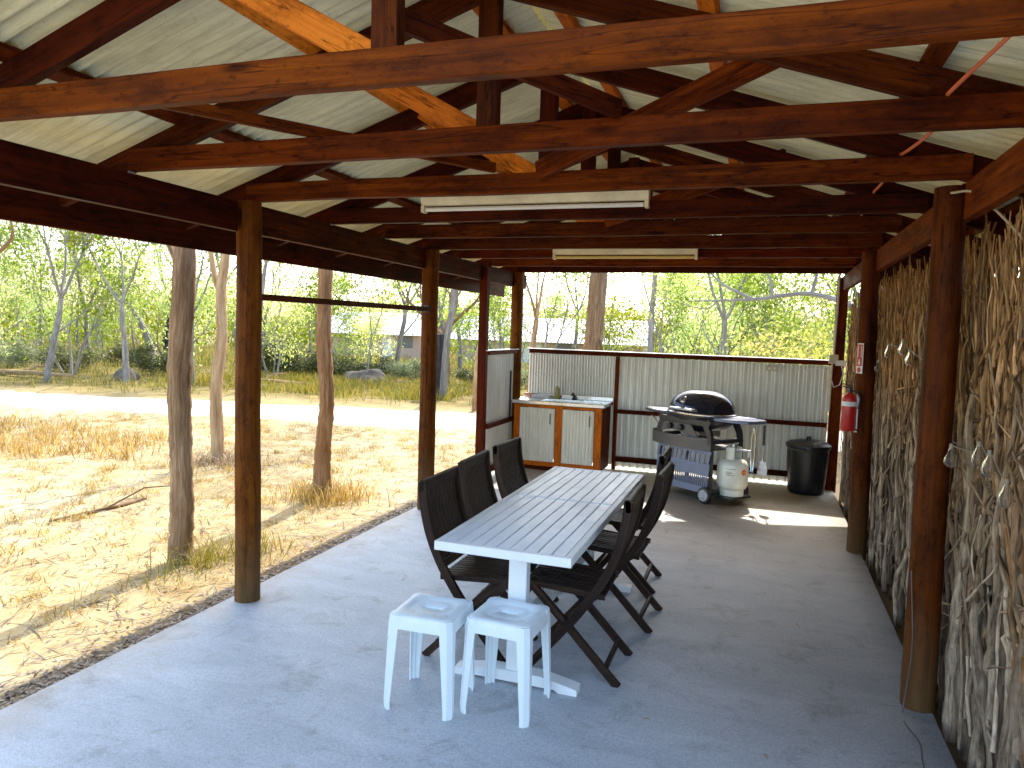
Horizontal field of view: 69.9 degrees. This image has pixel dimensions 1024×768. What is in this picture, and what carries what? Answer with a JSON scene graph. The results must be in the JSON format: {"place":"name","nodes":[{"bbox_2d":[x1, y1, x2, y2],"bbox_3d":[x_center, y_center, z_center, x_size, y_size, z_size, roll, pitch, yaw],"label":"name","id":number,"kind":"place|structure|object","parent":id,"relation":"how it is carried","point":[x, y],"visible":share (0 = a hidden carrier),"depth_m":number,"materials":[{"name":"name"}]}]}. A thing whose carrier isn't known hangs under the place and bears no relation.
{"place":"outdoors","nodes":[
{"label":"outdoors","id":0,"kind":"place"},
{"bbox_2d":[0,411,168,461],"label":"dry grass","id":1,"kind":"structure","parent":0,"point":[44,438],"depth_m":9.99,"materials":[{"name":"plant"}]},
{"bbox_2d":[139,443,294,472],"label":"dry grass","id":2,"kind":"structure","parent":0,"point":[227,456],"depth_m":8.96,"materials":[{"name":"yellow plant"}]},
{"bbox_2d":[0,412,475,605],"bbox_3d":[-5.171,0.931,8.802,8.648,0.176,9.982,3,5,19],"label":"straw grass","id":3,"kind":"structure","parent":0,"point":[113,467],"depth_m":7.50,"materials":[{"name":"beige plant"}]},
{"bbox_2d":[141,369,472,400],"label":"verge grass","id":4,"kind":"structure","parent":0,"point":[312,376],"depth_m":19.78,"materials":[{"name":"plant"}]},
{"bbox_2d":[0,350,841,405],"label":"verge grass","id":5,"kind":"structure","parent":0,"point":[229,367],"depth_m":19.90,"materials":[{"name":"green plant"}]},
{"bbox_2d":[0,390,842,451],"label":"dirt track","id":6,"kind":"structure","parent":0,"point":[406,419],"depth_m":14.35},
{"bbox_2d":[0,459,956,767],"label":"floor","id":7,"kind":"structure","parent":0,"point":[728,663],"depth_m":3.57,"materials":[{"name":"concrete"}]},
{"bbox_2d":[384,592,474,720],"bbox_3d":[-0.369,1.226,3.346,0.329,0.432,0.329,3,4,17],"label":"plastic stool","id":8,"kind":"object","parent":7,"relation":"on","point":[419,614],"visible":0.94,"depth_m":3.23,"materials":[{"name":"white plastic"}]},
{"bbox_2d":[418,465,537,661],"bbox_3d":[-0.165,0.953,3.868,0.535,0.938,0.448,3,5,19],"label":"folding chair","id":9,"kind":"object","parent":7,"relation":"on","point":[442,507],"visible":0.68,"depth_m":3.80,"materials":[{"name":"black wood"}]},
{"bbox_2d":[460,597,550,727],"bbox_3d":[-0.020,1.239,3.317,0.329,0.432,0.329,4,5,22],"label":"plastic stool","id":10,"kind":"object","parent":7,"relation":"on","point":[520,623],"visible":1,"depth_m":3.22,"materials":[{"name":"white plastic"}]},
{"bbox_2d":[458,450,558,604],"bbox_3d":[-0.010,0.915,4.444,0.535,0.938,0.448,3,4,17],"label":"folding chair","id":11,"kind":"object","parent":7,"relation":"on","point":[478,491],"visible":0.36,"depth_m":4.46,"materials":[{"name":"black wood"}]},
{"bbox_2d":[492,437,528,498],"bbox_3d":[0.184,0.876,5.037,0.535,0.938,0.448,3,5,21],"label":"folding chair","id":12,"kind":"object","parent":7,"relation":"on","point":[509,470],"visible":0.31,"depth_m":5.06,"materials":[{"name":"black wood"}]},
{"bbox_2d":[434,466,643,696],"bbox_3d":[0.269,1.032,4.214,0.640,0.730,2.035,3,5,19],"label":"dining table","id":13,"kind":"object","parent":7,"relation":"on","point":[557,516],"visible":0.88,"depth_m":3.63,"materials":[{"name":"wood"}]},
{"bbox_2d":[511,392,612,470],"bbox_3d":[0.600,0.577,9.007,1.165,0.941,0.565,3,5,19],"label":"sink cabinet","id":14,"kind":"object","parent":7,"relation":"on","point":[576,423],"visible":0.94,"depth_m":8.78,"materials":[{"name":"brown wood"}]},
{"bbox_2d":[530,482,646,687],"bbox_3d":[0.365,0.980,3.733,0.535,0.938,0.448,3,5,18],"label":"folding chair","id":15,"kind":"object","parent":7,"relation":"on","point":[587,586],"visible":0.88,"depth_m":3.60,"materials":[{"name":"black wood"}]},
{"bbox_2d":[581,462,674,633],"bbox_3d":[0.652,0.940,4.382,0.535,0.938,0.448,3,5,20],"label":"folding chair","id":16,"kind":"object","parent":7,"relation":"on","point":[604,541],"visible":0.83,"depth_m":4.24,"materials":[{"name":"black wood"}]},
{"bbox_2d":[596,446,672,593],"bbox_3d":[0.782,0.898,5.007,0.535,0.938,0.448,3,5,18],"label":"folding chair","id":17,"kind":"object","parent":7,"relation":"on","point":[602,560],"visible":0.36,"depth_m":4.84,"materials":[{"name":"black wood"}]},
{"bbox_2d":[527,348,830,481],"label":"corrugated wall","id":18,"kind":"structure","parent":7,"relation":"on","point":[787,404],"depth_m":8.81,"materials":[{"name":"metal"}]},
{"bbox_2d":[646,389,766,503],"bbox_3d":[2.008,0.621,7.806,0.662,1.121,1.470,-1,5,-34],"label":"barbecue","id":19,"kind":"object","parent":7,"relation":"on","point":[693,417],"visible":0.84,"depth_m":7.55,"materials":[{"name":"black paint"}]},
{"bbox_2d":[716,444,750,496],"bbox_3d":[2.258,0.869,7.454,0.330,0.520,0.311,3,4,11],"label":"gas bottle","id":20,"kind":"object","parent":19,"relation":"on","point":[732,472],"visible":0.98,"depth_m":7.36,"materials":[{"name":"beige paint"}]},
{"bbox_2d":[785,436,831,495],"bbox_3d":[3.261,0.885,8.089,0.474,0.624,0.496,2,4,-4],"label":"rubbish bin","id":21,"kind":"object","parent":7,"relation":"on","point":[807,462],"visible":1,"depth_m":7.92,"materials":[{"name":"black plastic"}]},
{"bbox_2d":[902,571,924,767],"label":"floor wire","id":22,"kind":"object","parent":7,"relation":"on","point":[909,672],"visible":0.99,"depth_m":3.36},
{"bbox_2d":[0,315,966,767],"bbox_3d":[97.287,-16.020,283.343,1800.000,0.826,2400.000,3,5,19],"label":"ground","id":23,"kind":"structure","parent":0,"point":[10,661],"depth_m":6.70,"materials":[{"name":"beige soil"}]},
{"bbox_2d":[0,220,38,318],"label":"gum tree","id":24,"kind":"object","parent":23,"relation":"on","point":[6,238],"visible":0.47,"depth_m":29.12,"materials":[{"name":"green plant"}]},
{"bbox_2d":[0,336,47,367],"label":"shrub","id":25,"kind":"object","parent":23,"relation":"on","point":[19,357],"visible":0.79,"depth_m":23.88,"materials":[{"name":"green plant"}]},
{"bbox_2d":[0,245,63,355],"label":"bushy tree","id":26,"kind":"object","parent":23,"relation":"on","point":[3,287],"visible":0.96,"depth_m":19.93,"materials":[{"name":"green plant"}]},
{"bbox_2d":[0,220,70,361],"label":"gum tree","id":27,"kind":"object","parent":23,"relation":"on","point":[40,292],"visible":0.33,"depth_m":26.73,"materials":[{"name":"green plant"}]},
{"bbox_2d":[0,365,74,377],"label":"fallen log","id":28,"kind":"object","parent":23,"relation":"on","point":[31,371],"visible":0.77,"depth_m":20.50,"materials":[{"name":"wood"}]},
{"bbox_2d":[13,224,62,348],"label":"gum tree","id":29,"kind":"object","parent":23,"relation":"on","point":[41,340],"visible":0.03,"depth_m":36.56,"materials":[{"name":"green plant"}]},
{"bbox_2d":[4,223,79,341],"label":"gum tree","id":30,"kind":"object","parent":23,"relation":"on","point":[32,226],"visible":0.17,"depth_m":38.58,"materials":[{"name":"green plant"}]},
{"bbox_2d":[9,297,74,341],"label":"bushy tree","id":31,"kind":"object","parent":23,"relation":"on","point":[43,315],"visible":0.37,"depth_m":45.03,"materials":[{"name":"green plant"}]},
{"bbox_2d":[0,265,92,349],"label":"bushy tree","id":32,"kind":"object","parent":23,"relation":"on","point":[38,317],"visible":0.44,"depth_m":33.00,"materials":[{"name":"green plant"}]},
{"bbox_2d":[0,222,129,381],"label":"gum tree","id":33,"kind":"object","parent":23,"relation":"on","point":[61,292],"visible":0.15,"depth_m":19.48,"materials":[{"name":"green plant"}]},
{"bbox_2d":[26,339,112,371],"bbox_3d":[-13.968,-0.845,23.037,2.546,1.148,2.390,4,5,22],"label":"shrub","id":34,"kind":"object","parent":23,"relation":"on","point":[62,357],"visible":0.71,"depth_m":22.70,"materials":[{"name":"green plant"}]},
{"bbox_2d":[0,221,159,375],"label":"bushy tree","id":35,"kind":"object","parent":23,"relation":"on","point":[60,266],"visible":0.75,"depth_m":21.33,"materials":[{"name":"green plant"}]},
{"bbox_2d":[45,228,140,364],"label":"gum tree","id":36,"kind":"object","parent":23,"relation":"on","point":[71,240],"visible":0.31,"depth_m":25.70,"materials":[{"name":"green plant"}]},
{"bbox_2d":[35,226,165,382],"bbox_3d":[-11.132,-3.008,19.884,4.383,6.122,3.671,0,5,-18],"label":"gum tree","id":37,"kind":"object","parent":23,"relation":"on","point":[125,356],"visible":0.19,"depth_m":19.97,"materials":[{"name":"grey plant"}]},
{"bbox_2d":[37,241,171,360],"bbox_3d":[-16.786,-3.291,29.526,5.326,5.104,4.472,3,4,14],"label":"bushy tree","id":38,"kind":"object","parent":23,"relation":"on","point":[95,300],"visible":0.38,"depth_m":29.71,"materials":[{"name":"green plant"}]},
{"bbox_2d":[49,485,169,521],"bbox_3d":[-3.479,1.052,6.521,0.612,0.248,0.912,4,5,26],"label":"fallen log","id":39,"kind":"object","parent":23,"relation":"on","point":[113,505],"visible":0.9,"depth_m":6.71,"materials":[{"name":"brown wood"}]},
{"bbox_2d":[85,240,160,369],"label":"sapling tree","id":40,"kind":"object","parent":23,"relation":"on","point":[133,343],"visible":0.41,"depth_m":25.01,"materials":[{"name":"green plant"}]},
{"bbox_2d":[94,341,157,365],"bbox_3d":[-14.146,-1.053,26.880,2.390,1.065,2.546,4,5,25],"label":"shrub","id":41,"kind":"object","parent":23,"relation":"on","point":[116,354],"visible":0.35,"depth_m":26.45,"materials":[{"name":"green plant"}]},
{"bbox_2d":[99,284,157,356],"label":"leaning dead tree","id":42,"kind":"object","parent":23,"relation":"on","point":[145,334],"visible":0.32,"depth_m":25.45,"materials":[{"name":"grey wood"}]},
{"bbox_2d":[81,244,235,365],"bbox_3d":[-10.563,-2.585,23.758,5.299,4.767,5.183,2,4,5],"label":"bushy tree","id":43,"kind":"object","parent":23,"relation":"on","point":[164,299],"visible":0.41,"depth_m":22.66,"materials":[{"name":"green plant"}]},
{"bbox_2d":[129,338,196,375],"bbox_3d":[-10.824,-0.768,22.527,2.136,1.237,1.786,0,5,-20],"label":"shrub","id":44,"kind":"object","parent":23,"relation":"on","point":[146,362],"visible":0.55,"depth_m":22.25,"materials":[{"name":"green plant"}]},
{"bbox_2d":[166,245,195,564],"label":"gum tree","id":45,"kind":"object","parent":23,"relation":"on","point":[179,368],"visible":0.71,"depth_m":5.25,"materials":[{"name":"brown plant"}]},
{"bbox_2d":[132,240,235,386],"bbox_3d":[-8.215,-2.627,19.912,3.310,5.476,3.440,4,5,31],"label":"gum tree","id":46,"kind":"object","parent":23,"relation":"on","point":[200,300],"visible":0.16,"depth_m":19.27,"materials":[{"name":"green plant"}]},
{"bbox_2d":[55,522,321,624],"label":"green grass","id":47,"kind":"structure","parent":23,"relation":"on","point":[208,555],"depth_m":5.27,"materials":[{"name":"plant"}]},
{"bbox_2d":[0,495,416,708],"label":"gravel strip","id":48,"kind":"object","parent":23,"relation":"on","point":[58,676],"visible":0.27,"depth_m":4.23,"materials":[{"name":"grey gravel"}]},
{"bbox_2d":[208,252,229,461],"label":"gum tree","id":49,"kind":"object","parent":23,"relation":"on","point":[216,399],"visible":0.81,"depth_m":9.07,"materials":[{"name":"brown plant"}]},
{"bbox_2d":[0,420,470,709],"bbox_3d":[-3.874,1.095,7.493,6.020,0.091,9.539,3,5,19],"label":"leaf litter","id":50,"kind":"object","parent":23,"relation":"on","point":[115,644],"visible":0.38,"depth_m":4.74,"materials":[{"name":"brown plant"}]},
{"bbox_2d":[0,409,474,707],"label":"grass","id":51,"kind":"structure","parent":23,"relation":"on","point":[25,659],"depth_m":5.95,"materials":[{"name":"beige plant"}]},
{"bbox_2d":[214,268,314,377],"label":"bushy tree","id":52,"kind":"object","parent":23,"relation":"on","point":[289,309],"visible":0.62,"depth_m":22.19,"materials":[{"name":"green plant"}]},
{"bbox_2d":[231,261,301,341],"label":"gum tree","id":53,"kind":"object","parent":23,"relation":"on","point":[265,319],"visible":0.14,"depth_m":32.07,"materials":[{"name":"green plant"}]},
{"bbox_2d":[261,336,312,375],"bbox_3d":[-7.739,-0.825,24.193,2.608,1.504,2.777,3,5,19],"label":"shrub","id":54,"kind":"object","parent":23,"relation":"on","point":[267,358],"visible":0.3,"depth_m":23.62,"materials":[{"name":"green plant"}]},
{"bbox_2d":[232,468,411,518],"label":"dry grass","id":55,"kind":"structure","parent":23,"relation":"on","point":[311,492],"depth_m":7.33,"materials":[{"name":"plant"}]},
{"bbox_2d":[282,347,361,376],"bbox_3d":[-5.965,-0.599,23.509,2.546,1.228,2.390,-2,6,-40],"label":"shrub","id":56,"kind":"object","parent":23,"relation":"on","point":[338,365],"visible":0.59,"depth_m":23.20,"materials":[{"name":"green plant"}]},
{"bbox_2d":[312,269,334,499],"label":"gum tree","id":57,"kind":"object","parent":23,"relation":"on","point":[322,456],"visible":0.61,"depth_m":7.35,"materials":[{"name":"brown plant"}]},
{"bbox_2d":[276,266,385,359],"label":"bushy tree","id":58,"kind":"object","parent":23,"relation":"on","point":[310,293],"visible":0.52,"depth_m":26.24,"materials":[{"name":"green plant"}]},
{"bbox_2d":[331,296,390,361],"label":"bushy tree","id":59,"kind":"object","parent":23,"relation":"on","point":[351,319],"visible":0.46,"depth_m":33.83,"materials":[{"name":"green plant"}]},
{"bbox_2d":[344,369,389,384],"bbox_3d":[-4.319,-0.196,22.030,1.657,0.530,1.078,3,5,19],"label":"boulder","id":60,"kind":"object","parent":23,"relation":"on","point":[370,373],"visible":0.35,"depth_m":21.76,"materials":[{"name":"stone"}]},
{"bbox_2d":[343,351,399,376],"bbox_3d":[-4.589,-0.536,23.696,1.786,1.048,2.136,5,5,39],"label":"shrub","id":61,"kind":"object","parent":23,"relation":"on","point":[359,366],"visible":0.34,"depth_m":23.69,"materials":[{"name":"green plant"}]},
{"bbox_2d":[340,289,415,362],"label":"bushy tree","id":62,"kind":"object","parent":23,"relation":"on","point":[367,325],"visible":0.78,"depth_m":30.45,"materials":[{"name":"green plant"}]},
{"bbox_2d":[344,273,411,371],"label":"sapling tree","id":63,"kind":"object","parent":23,"relation":"on","point":[368,356],"visible":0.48,"depth_m":21.51,"materials":[{"name":"green plant"}]},
{"bbox_2d":[331,312,452,360],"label":"bush cabin","id":64,"kind":"object","parent":23,"relation":"on","point":[412,344],"visible":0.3,"depth_m":49.98,"materials":[{"name":"grey metal"}]},
{"bbox_2d":[378,357,420,380],"bbox_3d":[-3.301,-0.438,23.695,2.083,0.963,1.956,1,4,-9],"label":"shrub","id":65,"kind":"object","parent":23,"relation":"on","point":[412,368],"visible":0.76,"depth_m":23.44,"materials":[{"name":"green plant"}]},
{"bbox_2d":[0,273,834,365],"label":"wood","id":66,"kind":"object","parent":23,"relation":"on","point":[302,334],"visible":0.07,"depth_m":59.26,"materials":[{"name":"green plant"}]},
{"bbox_2d":[4,336,844,394],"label":"bush grass","id":67,"kind":"object","parent":23,"relation":"on","point":[230,354],"visible":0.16,"depth_m":39.06,"materials":[{"name":"green plant"}]},
{"bbox_2d":[391,283,457,363],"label":"gum tree","id":68,"kind":"object","parent":23,"relation":"on","point":[400,340],"visible":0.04,"depth_m":27.57,"materials":[{"name":"grey plant"}]},
{"bbox_2d":[436,334,443,397],"bbox_3d":[-1.842,-0.431,18.196,0.481,1.628,0.480,3,5,19],"label":"tree stump","id":69,"kind":"object","parent":23,"relation":"on","point":[440,340],"visible":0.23,"depth_m":18.02,"materials":[{"name":"grey wood"}]},
{"bbox_2d":[440,289,458,399],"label":"gum tree","id":70,"kind":"object","parent":23,"relation":"on","point":[446,353],"depth_m":17.69,"materials":[{"name":"grey plant"}]},
{"bbox_2d":[371,273,537,381],"bbox_3d":[-2.058,-2.403,22.628,5.672,5.075,4.385,3,5,19],"label":"dark tree","id":71,"kind":"object","parent":23,"relation":"on","point":[460,315],"visible":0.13,"depth_m":22.48,"materials":[{"name":"green plant"}]},
{"bbox_2d":[471,345,477,410],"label":"dead tree","id":72,"kind":"object","parent":23,"relation":"on","point":[474,395],"visible":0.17,"depth_m":15.49,"materials":[{"name":"wood"}]},
{"bbox_2d":[440,276,552,373],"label":"bushy tree","id":73,"kind":"object","parent":23,"relation":"on","point":[467,328],"visible":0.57,"depth_m":23.33,"materials":[{"name":"green plant"}]},
{"bbox_2d":[0,0,1023,717],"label":"picnic shelter","id":74,"kind":"object","parent":23,"relation":"on","point":[732,136],"visible":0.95,"depth_m":3.31,"materials":[{"name":"brown wood"}]},
{"bbox_2d":[485,349,518,471],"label":"corrugated wall","id":75,"kind":"structure","parent":74,"relation":"attached to","point":[499,418],"depth_m":8.58,"materials":[{"name":"metal"}]},
{"bbox_2d":[421,190,649,213],"bbox_3d":[0.115,-1.152,4.606,1.490,0.120,0.068,3,5,19],"label":"fluorescent light","id":76,"kind":"object","parent":74,"relation":"attached to","point":[609,196],"visible":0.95,"depth_m":4.56,"materials":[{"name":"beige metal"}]},
{"bbox_2d":[553,249,697,259],"bbox_3d":[1.038,-1.222,6.827,1.350,0.120,0.068,3,5,19],"label":"fluorescent light","id":77,"kind":"object","parent":74,"relation":"attached to","point":[556,252],"visible":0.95,"depth_m":6.80,"materials":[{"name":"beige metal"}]},
{"bbox_2d":[828,274,840,410],"bbox_3d":[3.578,-0.455,8.117,0.095,1.520,0.042,3,5,19],"label":"conduit pipe","id":78,"kind":"object","parent":74,"relation":"attached to","point":[833,358],"visible":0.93,"depth_m":8.11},
{"bbox_2d":[840,383,860,431],"bbox_3d":[2.664,0.184,5.770,0.140,0.382,0.110,3,5,19],"label":"fire extinguisher","id":79,"kind":"object","parent":74,"relation":"attached to","point":[850,404],"visible":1,"depth_m":5.73,"materials":[{"name":"red metal"}]},
{"bbox_2d":[860,37,1010,215],"bbox_3d":[2.313,-1.153,4.719,0.161,0.134,6.651,3,5,19],"label":"extension cord","id":80,"kind":"object","parent":74,"relation":"hanging from","point":[989,54],"visible":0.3,"depth_m":2.28,"materials":[{"name":"plastic"}]},
{"bbox_2d":[874,339,1014,507],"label":"string lights","id":81,"kind":"object","parent":74,"relation":"hanging from","point":[988,466],"visible":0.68,"depth_m":2.96,"materials":[{"name":"clear glass"}]},
{"bbox_2d":[489,292,577,366],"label":"bushy tree","id":82,"kind":"object","parent":23,"relation":"on","point":[525,327],"visible":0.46,"depth_m":37.28,"materials":[{"name":"green plant"}]},
{"bbox_2d":[524,273,545,391],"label":"dead tree","id":83,"kind":"object","parent":23,"relation":"on","point":[536,308],"visible":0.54,"depth_m":14.78,"materials":[{"name":"brown plant"}]},
{"bbox_2d":[451,316,661,366],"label":"bush cabin","id":84,"kind":"object","parent":23,"relation":"on","point":[565,342],"visible":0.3,"depth_m":46.03,"materials":[{"name":"grey metal"}]},
{"bbox_2d":[532,280,583,317],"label":"gum tree","id":85,"kind":"object","parent":23,"relation":"on","point":[554,294],"visible":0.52,"depth_m":58.29,"materials":[{"name":"green plant"}]},
{"bbox_2d":[525,273,621,353],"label":"sapling tree","id":86,"kind":"object","parent":23,"relation":"on","point":[568,293],"visible":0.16,"depth_m":20.88,"materials":[{"name":"green plant"}]},
{"bbox_2d":[548,273,614,354],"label":"gum tree","id":87,"kind":"object","parent":23,"relation":"on","point":[574,346],"visible":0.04,"depth_m":37.99,"materials":[{"name":"green plant"}]},
{"bbox_2d":[583,273,607,355],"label":"ironbark tree","id":88,"kind":"object","parent":23,"relation":"on","point":[595,321],"visible":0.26,"depth_m":12.65,"materials":[{"name":"brown plant"}]},
{"bbox_2d":[549,273,707,358],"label":"bushy tree","id":89,"kind":"object","parent":23,"relation":"on","point":[612,331],"visible":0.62,"depth_m":20.22,"materials":[{"name":"green plant"}]},
{"bbox_2d":[648,273,657,352],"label":"gum tree","id":90,"kind":"object","parent":23,"relation":"on","point":[651,330],"depth_m":18.49,"materials":[{"name":"grey plant"}]},
{"bbox_2d":[626,273,701,352],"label":"gum tree","id":91,"kind":"object","parent":23,"relation":"on","point":[664,308],"visible":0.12,"depth_m":36.72,"materials":[{"name":"green plant"}]},
{"bbox_2d":[628,273,701,358],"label":"sapling tree","id":92,"kind":"object","parent":23,"relation":"on","point":[651,313],"visible":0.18,"depth_m":17.42,"materials":[{"name":"green plant"}]},
{"bbox_2d":[634,273,701,353],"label":"gum tree","id":93,"kind":"object","parent":23,"relation":"on","point":[673,338],"visible":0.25,"depth_m":33.88,"materials":[{"name":"green plant"}]},
{"bbox_2d":[657,311,734,359],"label":"bushy tree","id":94,"kind":"object","parent":23,"relation":"on","point":[686,326],"visible":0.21,"depth_m":42.59,"materials":[{"name":"green plant"}]},
{"bbox_2d":[628,273,765,360],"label":"bushy tree","id":95,"kind":"object","parent":23,"relation":"on","point":[704,323],"visible":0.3,"depth_m":20.40,"materials":[{"name":"green plant"}]},
{"bbox_2d":[658,273,763,355],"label":"gum tree","id":96,"kind":"object","parent":23,"relation":"on","point":[724,316],"visible":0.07,"depth_m":17.86,"materials":[{"name":"green plant"}]},
{"bbox_2d":[623,273,803,361],"bbox_3d":[5.858,-1.839,19.889,4.308,4.917,5.132,-2,6,-43],"label":"bushy tree","id":97,"kind":"object","parent":23,"relation":"on","point":[711,318],"visible":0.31,"depth_m":19.72,"materials":[{"name":"green plant"}]},
{"bbox_2d":[668,273,857,309],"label":"dead tree","id":98,"kind":"object","parent":23,"relation":"on","point":[812,293],"visible":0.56,"depth_m":12.07,"materials":[{"name":"grey wood"}]},
{"bbox_2d":[693,306,847,429],"bbox_3d":[5.116,-0.131,12.620,3.947,2.361,3.544,0,5,-22],"label":"broadleaf tree","id":99,"kind":"object","parent":23,"relation":"on","point":[778,347],"visible":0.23,"depth_m":12.18,"materials":[{"name":"green plant"}]},
{"bbox_2d":[698,273,857,365],"bbox_3d":[6.238,-1.576,18.141,4.039,4.610,4.810,1,4,-6],"label":"bushy tree","id":100,"kind":"object","parent":23,"relation":"on","point":[751,288],"visible":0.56,"depth_m":17.28,"materials":[{"name":"green plant"}]},
{"bbox_2d":[727,302,833,363],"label":"bushy tree","id":101,"kind":"object","parent":23,"relation":"on","point":[799,322],"visible":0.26,"depth_m":19.43,"materials":[{"name":"green plant"}]},
{"bbox_2d":[749,302,850,396],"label":"broadleaf tree","id":102,"kind":"object","parent":23,"relation":"on","point":[819,346],"visible":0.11,"depth_m":13.70,"materials":[{"name":"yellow plant"}]},
{"bbox_2d":[786,274,859,378],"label":"sapling tree","id":103,"kind":"object","parent":23,"relation":"on","point":[818,285],"visible":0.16,"depth_m":20.52,"materials":[{"name":"green plant"}]},
{"bbox_2d":[809,275,860,411],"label":"gum tree","id":104,"kind":"object","parent":23,"relation":"on","point":[851,294],"visible":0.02,"depth_m":16.24,"materials":[{"name":"green plant"}]},
{"bbox_2d":[839,198,1023,767],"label":"brushwood fence","id":105,"kind":"object","parent":23,"relation":"on","point":[980,682],"visible":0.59,"depth_m":3.20,"materials":[{"name":"brown plant"}]},
{"bbox_2d":[0,221,1019,340],"label":"sky","id":106,"kind":"structure","parent":0,"point":[636,294],"materials":[{"name":"white"}]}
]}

